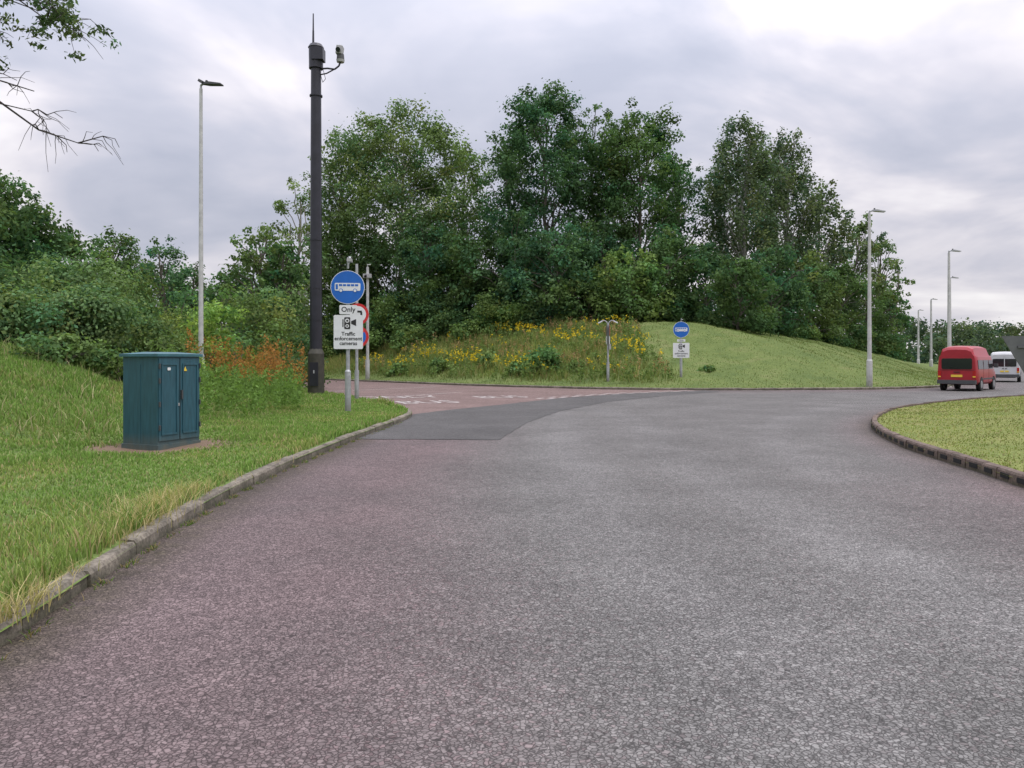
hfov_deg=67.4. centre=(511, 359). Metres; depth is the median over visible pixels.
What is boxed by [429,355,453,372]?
bush
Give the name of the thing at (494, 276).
hawthorn tree
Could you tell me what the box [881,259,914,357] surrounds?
oak tree
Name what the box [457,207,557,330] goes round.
sycamore tree
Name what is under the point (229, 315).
bush
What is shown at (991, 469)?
kerb
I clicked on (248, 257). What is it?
oak tree
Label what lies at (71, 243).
oak tree
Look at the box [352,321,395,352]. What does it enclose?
bush
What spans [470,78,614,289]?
maple tree
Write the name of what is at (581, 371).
weeds
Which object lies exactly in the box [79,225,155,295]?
hawthorn tree
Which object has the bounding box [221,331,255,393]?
bush
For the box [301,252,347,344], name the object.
hawthorn tree
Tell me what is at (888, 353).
bush
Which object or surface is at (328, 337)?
bush
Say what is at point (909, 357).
bush
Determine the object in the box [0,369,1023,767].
road
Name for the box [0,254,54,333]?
bush
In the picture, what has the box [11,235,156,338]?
bush
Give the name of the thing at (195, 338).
bush
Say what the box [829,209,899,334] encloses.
oak tree
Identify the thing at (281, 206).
ash tree
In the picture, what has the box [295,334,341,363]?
bush
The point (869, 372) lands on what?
street lamp
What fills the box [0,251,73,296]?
bush
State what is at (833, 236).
birch tree
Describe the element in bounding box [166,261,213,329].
oak tree
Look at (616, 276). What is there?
sycamore tree
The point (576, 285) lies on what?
hawthorn tree
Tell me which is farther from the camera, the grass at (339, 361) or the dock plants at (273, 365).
the grass at (339, 361)
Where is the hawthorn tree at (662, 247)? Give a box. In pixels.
[631,226,712,322]
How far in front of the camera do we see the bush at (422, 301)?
66.58 m
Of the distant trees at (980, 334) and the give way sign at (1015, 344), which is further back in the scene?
the distant trees at (980, 334)
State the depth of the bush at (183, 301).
41.25 m
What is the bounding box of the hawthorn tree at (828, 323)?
[758,245,857,344]
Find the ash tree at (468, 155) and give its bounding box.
[421,138,502,298]
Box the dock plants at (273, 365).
[184,327,307,384]
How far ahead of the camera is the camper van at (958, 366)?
39.60 m
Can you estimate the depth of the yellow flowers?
54.35 m
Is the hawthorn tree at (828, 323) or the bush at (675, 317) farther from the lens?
the hawthorn tree at (828, 323)
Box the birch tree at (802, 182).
[748,126,827,319]
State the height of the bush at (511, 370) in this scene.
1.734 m
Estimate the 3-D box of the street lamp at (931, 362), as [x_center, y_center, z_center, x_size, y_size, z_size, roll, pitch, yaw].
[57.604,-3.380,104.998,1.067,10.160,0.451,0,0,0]
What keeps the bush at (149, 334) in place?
on the grass verge at (205, 442)
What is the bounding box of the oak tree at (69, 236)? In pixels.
[0,191,96,285]
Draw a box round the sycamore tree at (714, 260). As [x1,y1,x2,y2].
[662,239,746,324]
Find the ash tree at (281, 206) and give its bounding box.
[251,177,340,356]
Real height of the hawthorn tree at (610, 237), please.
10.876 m
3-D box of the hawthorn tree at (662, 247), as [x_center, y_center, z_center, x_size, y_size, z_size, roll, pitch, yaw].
[13.064,-6.576,64.406,7.471,9.311,7.736,0,0,0]
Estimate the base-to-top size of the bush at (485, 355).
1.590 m
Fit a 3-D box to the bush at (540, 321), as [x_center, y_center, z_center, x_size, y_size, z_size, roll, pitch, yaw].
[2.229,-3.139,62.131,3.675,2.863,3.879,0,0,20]
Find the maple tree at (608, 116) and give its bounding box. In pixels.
[556,102,638,279]
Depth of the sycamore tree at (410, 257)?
67.30 m
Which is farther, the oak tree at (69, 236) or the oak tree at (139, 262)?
the oak tree at (139, 262)
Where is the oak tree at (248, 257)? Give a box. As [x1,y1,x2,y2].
[217,222,302,345]
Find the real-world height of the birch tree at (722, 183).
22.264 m
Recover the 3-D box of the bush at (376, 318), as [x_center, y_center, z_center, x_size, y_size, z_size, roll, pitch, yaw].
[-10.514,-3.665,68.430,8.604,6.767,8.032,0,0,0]
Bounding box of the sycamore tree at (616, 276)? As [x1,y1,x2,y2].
[587,244,675,322]
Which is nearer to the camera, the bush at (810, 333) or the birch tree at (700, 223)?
the bush at (810, 333)
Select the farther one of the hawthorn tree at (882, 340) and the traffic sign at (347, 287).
the hawthorn tree at (882, 340)
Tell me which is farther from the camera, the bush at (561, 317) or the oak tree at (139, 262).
the oak tree at (139, 262)
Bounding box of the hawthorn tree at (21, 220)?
[0,189,39,285]
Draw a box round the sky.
[0,0,1023,359]
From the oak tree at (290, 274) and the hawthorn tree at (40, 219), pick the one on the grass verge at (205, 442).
the hawthorn tree at (40, 219)
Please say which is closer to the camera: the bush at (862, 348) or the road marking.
the road marking
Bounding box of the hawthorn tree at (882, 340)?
[841,277,908,356]
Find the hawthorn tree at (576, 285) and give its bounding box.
[547,269,633,323]
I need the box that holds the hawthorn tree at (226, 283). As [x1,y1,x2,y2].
[203,265,253,368]
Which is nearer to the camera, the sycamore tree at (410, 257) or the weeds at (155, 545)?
the weeds at (155, 545)
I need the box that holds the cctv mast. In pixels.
[308,13,344,393]
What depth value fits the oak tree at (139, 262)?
79.70 m
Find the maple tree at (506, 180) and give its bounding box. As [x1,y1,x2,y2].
[473,124,551,266]
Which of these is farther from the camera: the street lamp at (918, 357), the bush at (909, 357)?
the street lamp at (918, 357)
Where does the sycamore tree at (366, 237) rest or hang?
on the hill
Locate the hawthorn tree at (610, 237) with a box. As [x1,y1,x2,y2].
[553,214,648,308]
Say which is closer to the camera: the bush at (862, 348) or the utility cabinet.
the utility cabinet
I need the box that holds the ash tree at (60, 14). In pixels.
[0,0,122,167]
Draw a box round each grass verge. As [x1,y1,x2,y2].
[0,357,411,631]
[876,396,1023,476]
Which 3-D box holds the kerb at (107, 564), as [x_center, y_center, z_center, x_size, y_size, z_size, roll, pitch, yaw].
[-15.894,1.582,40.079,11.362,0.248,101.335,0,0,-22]
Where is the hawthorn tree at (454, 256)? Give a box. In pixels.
[431,220,514,329]
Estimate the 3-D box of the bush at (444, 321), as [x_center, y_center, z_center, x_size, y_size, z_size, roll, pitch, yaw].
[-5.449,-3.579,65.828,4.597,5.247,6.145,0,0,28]
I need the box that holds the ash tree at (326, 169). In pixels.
[286,125,399,314]
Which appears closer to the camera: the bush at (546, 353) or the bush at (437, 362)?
the bush at (546, 353)
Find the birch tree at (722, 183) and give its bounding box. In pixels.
[695,110,786,312]
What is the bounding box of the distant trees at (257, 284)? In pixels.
[147,273,382,341]
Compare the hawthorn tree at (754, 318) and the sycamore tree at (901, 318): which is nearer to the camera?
the hawthorn tree at (754, 318)
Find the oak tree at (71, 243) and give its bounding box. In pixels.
[42,230,140,292]
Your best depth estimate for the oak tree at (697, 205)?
77.18 m
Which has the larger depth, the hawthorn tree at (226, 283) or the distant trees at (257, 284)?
the distant trees at (257, 284)
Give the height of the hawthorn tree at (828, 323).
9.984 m
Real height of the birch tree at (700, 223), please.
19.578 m
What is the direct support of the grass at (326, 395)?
on the grass verge at (205, 442)
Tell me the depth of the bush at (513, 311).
62.45 m
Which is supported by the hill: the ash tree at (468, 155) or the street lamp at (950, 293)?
the ash tree at (468, 155)
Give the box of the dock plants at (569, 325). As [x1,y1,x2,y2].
[363,316,670,376]
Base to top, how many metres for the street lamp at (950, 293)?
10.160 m
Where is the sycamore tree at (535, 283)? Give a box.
[494,264,576,312]
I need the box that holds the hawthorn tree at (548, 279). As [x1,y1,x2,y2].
[502,219,604,330]
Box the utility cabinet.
[119,352,202,450]
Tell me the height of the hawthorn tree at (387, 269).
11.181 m
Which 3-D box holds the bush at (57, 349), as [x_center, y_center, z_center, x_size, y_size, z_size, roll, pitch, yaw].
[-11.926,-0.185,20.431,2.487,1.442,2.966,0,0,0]
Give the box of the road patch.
[358,390,716,439]
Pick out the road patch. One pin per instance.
(495, 422)
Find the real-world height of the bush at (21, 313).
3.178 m
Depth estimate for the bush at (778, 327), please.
67.45 m
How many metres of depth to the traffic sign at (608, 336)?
43.94 m
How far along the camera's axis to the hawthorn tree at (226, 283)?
59.45 m
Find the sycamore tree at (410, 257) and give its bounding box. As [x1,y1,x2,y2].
[379,214,462,326]
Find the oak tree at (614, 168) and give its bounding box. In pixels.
[578,97,698,299]
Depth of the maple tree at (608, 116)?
75.14 m
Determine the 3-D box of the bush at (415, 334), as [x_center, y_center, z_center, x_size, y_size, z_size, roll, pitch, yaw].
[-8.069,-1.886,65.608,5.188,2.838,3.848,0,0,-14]
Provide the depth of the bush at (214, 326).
30.80 m
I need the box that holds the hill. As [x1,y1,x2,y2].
[251,322,939,388]
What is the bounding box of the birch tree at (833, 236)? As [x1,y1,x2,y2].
[789,179,866,335]
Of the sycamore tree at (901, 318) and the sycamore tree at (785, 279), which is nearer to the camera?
the sycamore tree at (785, 279)
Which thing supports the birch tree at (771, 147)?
on the hill
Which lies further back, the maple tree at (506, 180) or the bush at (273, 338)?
the maple tree at (506, 180)
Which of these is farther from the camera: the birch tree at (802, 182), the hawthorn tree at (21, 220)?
the birch tree at (802, 182)
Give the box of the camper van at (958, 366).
[937,346,997,390]
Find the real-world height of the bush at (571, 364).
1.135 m
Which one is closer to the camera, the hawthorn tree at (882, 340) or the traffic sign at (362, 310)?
the traffic sign at (362, 310)
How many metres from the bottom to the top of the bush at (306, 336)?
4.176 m
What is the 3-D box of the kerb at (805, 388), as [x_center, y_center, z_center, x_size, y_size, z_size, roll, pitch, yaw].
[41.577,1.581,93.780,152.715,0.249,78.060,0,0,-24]
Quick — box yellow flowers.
[359,314,662,369]
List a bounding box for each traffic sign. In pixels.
[330,256,364,410]
[350,264,368,398]
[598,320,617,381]
[673,319,688,376]
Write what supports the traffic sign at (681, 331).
on the hill
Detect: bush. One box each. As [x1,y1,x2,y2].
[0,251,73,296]
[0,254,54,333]
[0,271,118,353]
[1,326,122,368]
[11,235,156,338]
[12,267,166,370]
[85,338,136,381]
[98,300,205,359]
[104,265,205,348]
[152,325,213,384]
[162,283,232,349]
[176,284,285,389]
[179,306,239,382]
[199,358,208,380]
[208,282,309,385]
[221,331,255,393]
[234,278,327,386]
[245,303,302,387]
[280,329,336,387]
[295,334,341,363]
[323,317,352,353]
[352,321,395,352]
[361,277,422,355]
[386,362,409,376]
[388,284,441,344]
[388,322,440,352]
[419,288,471,336]
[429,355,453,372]
[449,316,495,339]
[458,283,518,338]
[475,349,497,367]
[488,296,536,331]
[507,356,529,374]
[510,343,565,376]
[518,304,556,329]
[550,307,579,321]
[565,357,586,371]
[572,306,597,322]
[662,306,695,322]
[691,311,727,326]
[696,364,716,372]
[766,321,797,335]
[792,322,824,341]
[817,330,857,348]
[846,340,878,352]
[875,342,901,358]
[895,349,914,361]
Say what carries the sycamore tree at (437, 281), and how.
on the hill
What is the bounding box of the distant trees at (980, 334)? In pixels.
[898,313,1023,363]
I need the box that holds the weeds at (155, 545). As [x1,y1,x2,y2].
[2,422,402,660]
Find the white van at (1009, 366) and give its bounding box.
[991,352,1020,381]
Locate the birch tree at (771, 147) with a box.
[728,127,806,276]
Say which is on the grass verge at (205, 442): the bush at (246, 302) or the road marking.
the bush at (246, 302)
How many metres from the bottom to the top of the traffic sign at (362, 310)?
5.230 m
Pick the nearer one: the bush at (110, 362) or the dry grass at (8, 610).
the dry grass at (8, 610)
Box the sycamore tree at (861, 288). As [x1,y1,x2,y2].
[809,261,888,347]
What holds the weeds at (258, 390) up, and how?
on the grass verge at (205, 442)
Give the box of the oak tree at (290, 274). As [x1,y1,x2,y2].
[253,239,309,353]
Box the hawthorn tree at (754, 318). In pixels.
[695,255,784,336]
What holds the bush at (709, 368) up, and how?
on the hill
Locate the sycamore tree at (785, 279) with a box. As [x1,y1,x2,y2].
[742,241,821,337]
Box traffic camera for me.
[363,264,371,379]
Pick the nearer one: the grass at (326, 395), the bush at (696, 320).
the grass at (326, 395)
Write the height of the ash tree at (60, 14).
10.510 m
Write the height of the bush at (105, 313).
3.986 m
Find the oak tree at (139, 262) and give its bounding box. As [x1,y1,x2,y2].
[112,246,168,302]
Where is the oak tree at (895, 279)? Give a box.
[859,235,913,346]
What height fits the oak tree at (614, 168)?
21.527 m
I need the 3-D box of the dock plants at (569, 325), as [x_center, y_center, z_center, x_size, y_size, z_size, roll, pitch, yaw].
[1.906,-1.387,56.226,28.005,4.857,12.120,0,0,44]
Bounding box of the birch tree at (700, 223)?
[689,153,748,309]
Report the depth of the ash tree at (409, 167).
73.21 m
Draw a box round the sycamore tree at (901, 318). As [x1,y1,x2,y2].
[873,289,913,361]
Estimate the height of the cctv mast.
16.564 m
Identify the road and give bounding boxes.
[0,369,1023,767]
[303,380,700,414]
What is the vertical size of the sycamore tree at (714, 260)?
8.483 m
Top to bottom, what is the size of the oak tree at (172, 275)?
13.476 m
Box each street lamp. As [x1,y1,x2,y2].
[198,79,223,383]
[866,208,885,386]
[917,310,923,363]
[929,298,937,366]
[947,249,960,346]
[950,276,957,345]
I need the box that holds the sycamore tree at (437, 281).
[409,263,473,330]
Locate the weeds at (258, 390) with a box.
[149,337,304,416]
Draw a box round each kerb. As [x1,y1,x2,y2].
[0,408,411,646]
[324,379,953,389]
[871,394,1023,487]
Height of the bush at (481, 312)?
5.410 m
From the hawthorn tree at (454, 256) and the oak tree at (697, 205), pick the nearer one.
the hawthorn tree at (454, 256)
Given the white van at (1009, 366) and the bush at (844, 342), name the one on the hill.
the bush at (844, 342)
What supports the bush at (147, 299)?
on the grass verge at (205, 442)
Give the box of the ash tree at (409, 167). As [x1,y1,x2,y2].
[322,93,492,300]
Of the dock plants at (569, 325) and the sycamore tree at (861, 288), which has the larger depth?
the sycamore tree at (861, 288)
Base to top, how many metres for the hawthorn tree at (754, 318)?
6.701 m
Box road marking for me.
[351,387,761,403]
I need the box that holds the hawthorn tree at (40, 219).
[0,169,75,290]
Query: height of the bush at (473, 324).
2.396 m
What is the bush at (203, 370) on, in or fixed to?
on the grass verge at (205, 442)
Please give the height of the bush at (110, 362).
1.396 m
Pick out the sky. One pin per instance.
(915, 108)
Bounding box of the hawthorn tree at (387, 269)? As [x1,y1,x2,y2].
[328,236,414,328]
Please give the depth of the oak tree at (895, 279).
97.12 m
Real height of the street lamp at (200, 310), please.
12.502 m
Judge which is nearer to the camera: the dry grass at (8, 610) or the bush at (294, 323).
the dry grass at (8, 610)
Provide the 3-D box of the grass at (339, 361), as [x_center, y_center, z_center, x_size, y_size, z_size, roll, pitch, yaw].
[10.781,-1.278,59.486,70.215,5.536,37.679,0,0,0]
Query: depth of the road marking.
32.52 m
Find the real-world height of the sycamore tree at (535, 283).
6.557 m
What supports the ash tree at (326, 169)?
on the hill
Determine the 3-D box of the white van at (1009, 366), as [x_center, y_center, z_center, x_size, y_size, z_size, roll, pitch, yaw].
[36.801,0.506,57.283,2.340,2.260,5.200,0,0,34]
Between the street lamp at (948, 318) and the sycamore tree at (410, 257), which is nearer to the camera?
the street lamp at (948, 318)
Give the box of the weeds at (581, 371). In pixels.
[341,314,672,381]
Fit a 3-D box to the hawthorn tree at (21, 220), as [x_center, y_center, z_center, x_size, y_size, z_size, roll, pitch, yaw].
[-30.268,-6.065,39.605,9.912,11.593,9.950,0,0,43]
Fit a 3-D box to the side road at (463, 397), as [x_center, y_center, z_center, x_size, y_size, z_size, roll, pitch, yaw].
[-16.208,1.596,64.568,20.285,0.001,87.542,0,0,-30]
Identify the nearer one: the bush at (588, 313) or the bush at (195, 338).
the bush at (195, 338)
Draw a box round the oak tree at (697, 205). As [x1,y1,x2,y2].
[642,152,726,310]
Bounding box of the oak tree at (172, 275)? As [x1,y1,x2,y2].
[132,234,205,329]
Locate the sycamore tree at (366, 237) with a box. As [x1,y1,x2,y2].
[322,193,387,330]
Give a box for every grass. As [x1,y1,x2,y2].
[0,440,314,626]
[225,387,376,402]
[301,317,938,387]
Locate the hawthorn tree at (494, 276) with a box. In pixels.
[451,266,521,323]
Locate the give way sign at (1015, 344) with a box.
[1001,336,1023,371]
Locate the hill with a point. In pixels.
(733, 351)
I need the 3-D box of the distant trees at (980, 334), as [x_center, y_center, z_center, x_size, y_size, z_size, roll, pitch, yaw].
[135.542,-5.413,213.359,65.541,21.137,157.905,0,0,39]

